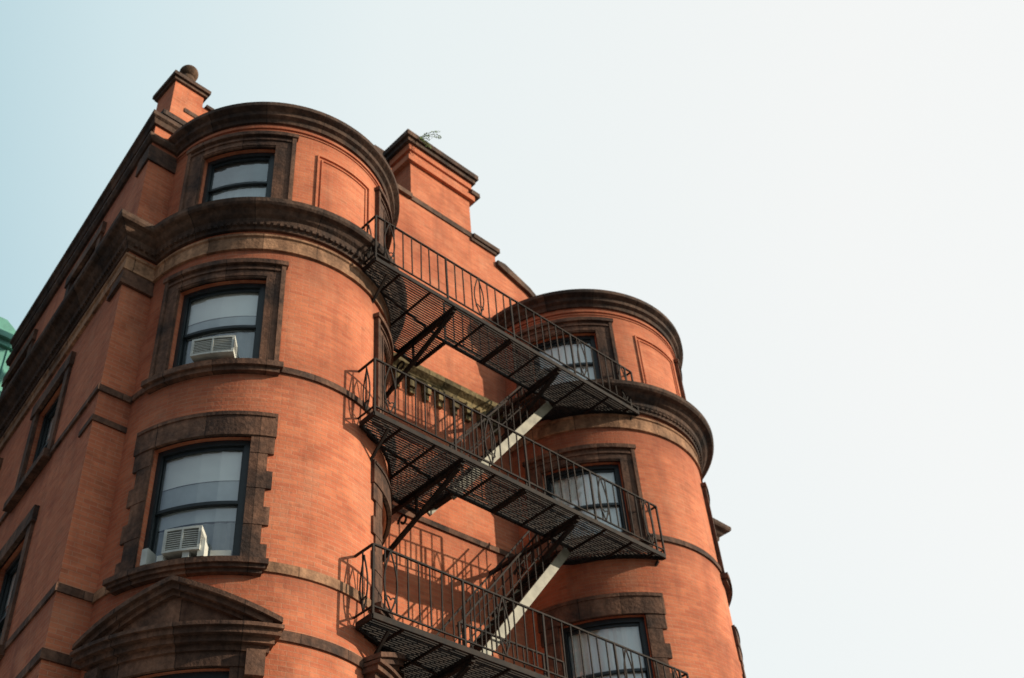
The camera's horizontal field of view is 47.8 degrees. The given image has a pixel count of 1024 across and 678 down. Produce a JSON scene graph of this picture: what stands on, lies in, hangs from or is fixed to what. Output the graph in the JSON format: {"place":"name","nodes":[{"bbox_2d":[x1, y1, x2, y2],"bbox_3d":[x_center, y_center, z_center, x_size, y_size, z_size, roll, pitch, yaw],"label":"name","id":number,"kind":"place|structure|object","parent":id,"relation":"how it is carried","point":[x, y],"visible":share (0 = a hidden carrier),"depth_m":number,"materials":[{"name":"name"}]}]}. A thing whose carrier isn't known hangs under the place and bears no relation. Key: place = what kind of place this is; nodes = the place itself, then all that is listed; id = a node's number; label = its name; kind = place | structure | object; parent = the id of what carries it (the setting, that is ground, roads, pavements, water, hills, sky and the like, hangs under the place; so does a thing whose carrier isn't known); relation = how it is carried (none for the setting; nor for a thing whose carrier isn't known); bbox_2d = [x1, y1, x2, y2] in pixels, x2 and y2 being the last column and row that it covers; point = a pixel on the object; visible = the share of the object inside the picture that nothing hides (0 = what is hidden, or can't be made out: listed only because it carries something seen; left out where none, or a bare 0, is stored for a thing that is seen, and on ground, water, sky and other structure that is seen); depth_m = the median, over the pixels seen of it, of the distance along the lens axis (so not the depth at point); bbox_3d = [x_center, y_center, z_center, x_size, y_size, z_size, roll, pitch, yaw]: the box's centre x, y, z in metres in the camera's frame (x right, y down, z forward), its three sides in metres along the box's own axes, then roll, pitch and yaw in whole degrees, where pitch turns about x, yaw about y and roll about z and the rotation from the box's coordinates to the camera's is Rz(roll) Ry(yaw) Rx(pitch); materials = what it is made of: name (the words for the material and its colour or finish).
{"place":"outdoors","nodes":[
{"label":"outdoors","id":0,"kind":"place"},
{"bbox_2d":[140,539,231,565],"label":"window sill brackets","id":1,"kind":"object","parent":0,"point":[148,555],"depth_m":15.07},
{"bbox_2d":[0,0,1023,677],"label":"sky","id":2,"kind":"structure","parent":0,"point":[822,201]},
{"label":"sidewalk","id":3,"kind":"structure","parent":0,"visible":0},
{"bbox_2d":[0,124,742,677],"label":"walls","id":4,"kind":"structure","parent":3,"relation":"on","point":[318,500],"depth_m":18.73,"materials":[{"name":"red brick"}]},
{"bbox_2d":[158,316,255,532],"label":"room backs","id":5,"kind":"object","parent":4,"relation":"attached to","point":[210,481],"depth_m":16.61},
{"bbox_2d":[0,152,653,677],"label":"window frames","id":6,"kind":"structure","parent":4,"relation":"attached to","point":[164,458],"depth_m":18.55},
{"bbox_2d":[0,410,55,637],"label":"window panes","id":7,"kind":"object","parent":6,"relation":"in","point":[13,574],"visible":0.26,"depth_m":18.22,"materials":[{"name":"black glass"}]},
{"bbox_2d":[161,525,207,559],"bbox_3d":[-4.275,2.729,15.207,0.513,0.360,0.391,-9,-42,4],"label":"air conditioner","id":8,"kind":"object","parent":6,"relation":"attached to","point":[177,542],"visible":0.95,"depth_m":15.06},
{"bbox_2d":[190,335,237,361],"bbox_3d":[-4.470,0.212,17.462,0.666,0.330,0.391,-7,-42,1],"label":"air conditioner","id":9,"kind":"object","parent":6,"relation":"attached to","point":[215,347],"visible":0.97,"depth_m":17.31,"materials":[{"name":"white metal"}]},
{"bbox_2d":[155,161,645,677],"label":"window blinds","id":10,"kind":"object","parent":6,"relation":"attached to","point":[205,469],"depth_m":18.42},
{"bbox_2d":[156,81,529,312],"bbox_3d":[-1.775,-2.072,27.663,14.880,5.000,1.750,30,-53,-33],"label":"chimney gable brick","id":11,"kind":"object","parent":4,"relation":"on","point":[429,181],"visible":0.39,"depth_m":26.90,"materials":[{"name":"brick"}]},
{"bbox_2d":[152,70,535,296],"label":"coping stones","id":12,"kind":"object","parent":11,"relation":"on","point":[398,144],"visible":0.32,"depth_m":27.78,"materials":[{"name":"brown stone"}]},
{"bbox_2d":[179,65,198,81],"bbox_3d":[-6.583,-5.283,23.447,0.480,0.650,0.480,30,-53,-33],"label":"ball finial","id":13,"kind":"object","parent":12,"relation":"on","point":[190,72],"visible":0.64,"depth_m":23.37,"materials":[{"name":"brown stone"}]},
{"bbox_2d":[419,131,440,147],"bbox_3d":[-1.948,-4.857,27.908,0.569,0.723,0.340,7,-43,-14],"label":"weed plant","id":14,"kind":"object","parent":12,"relation":"on","point":[428,136],"visible":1,"depth_m":28.08,"materials":[{"name":"green plant"}]},
{"bbox_2d":[0,233,702,611],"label":"stone band","id":15,"kind":"object","parent":4,"relation":"attached to","point":[254,241],"visible":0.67,"depth_m":19.60,"materials":[{"name":"brown stone"}]},
{"bbox_2d":[0,102,730,540],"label":"cornice","id":16,"kind":"structure","parent":4,"relation":"attached to","point":[156,244],"depth_m":21.49,"materials":[{"name":"brown stone"}]},
{"bbox_2d":[0,130,745,677],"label":"stone trim","id":17,"kind":"structure","parent":4,"relation":"attached to","point":[172,618],"depth_m":17.24,"materials":[{"name":"brown stone"}]},
{"bbox_2d":[392,352,503,435],"bbox_3d":[-1.361,1.085,23.101,3.729,0.734,0.294,29,-52,-32],"label":"corbelled ledge","id":18,"kind":"object","parent":4,"relation":"attached to","point":[465,396],"visible":0.54,"depth_m":23.12,"materials":[{"name":"stone"}]},
{"bbox_2d":[353,215,688,677],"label":"fire escape","id":19,"kind":"object","parent":4,"relation":"attached to","point":[429,655],"visible":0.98,"depth_m":19.88,"materials":[{"name":"black metal"}]},
{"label":"walls","id":20,"kind":"object","parent":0,"visible":0},
{"bbox_2d":[0,317,15,394],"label":"copper bay","id":21,"kind":"object","parent":20,"relation":"on","point":[7,330],"visible":0.32,"depth_m":27.46,"materials":[{"name":"green metal"}]}
]}

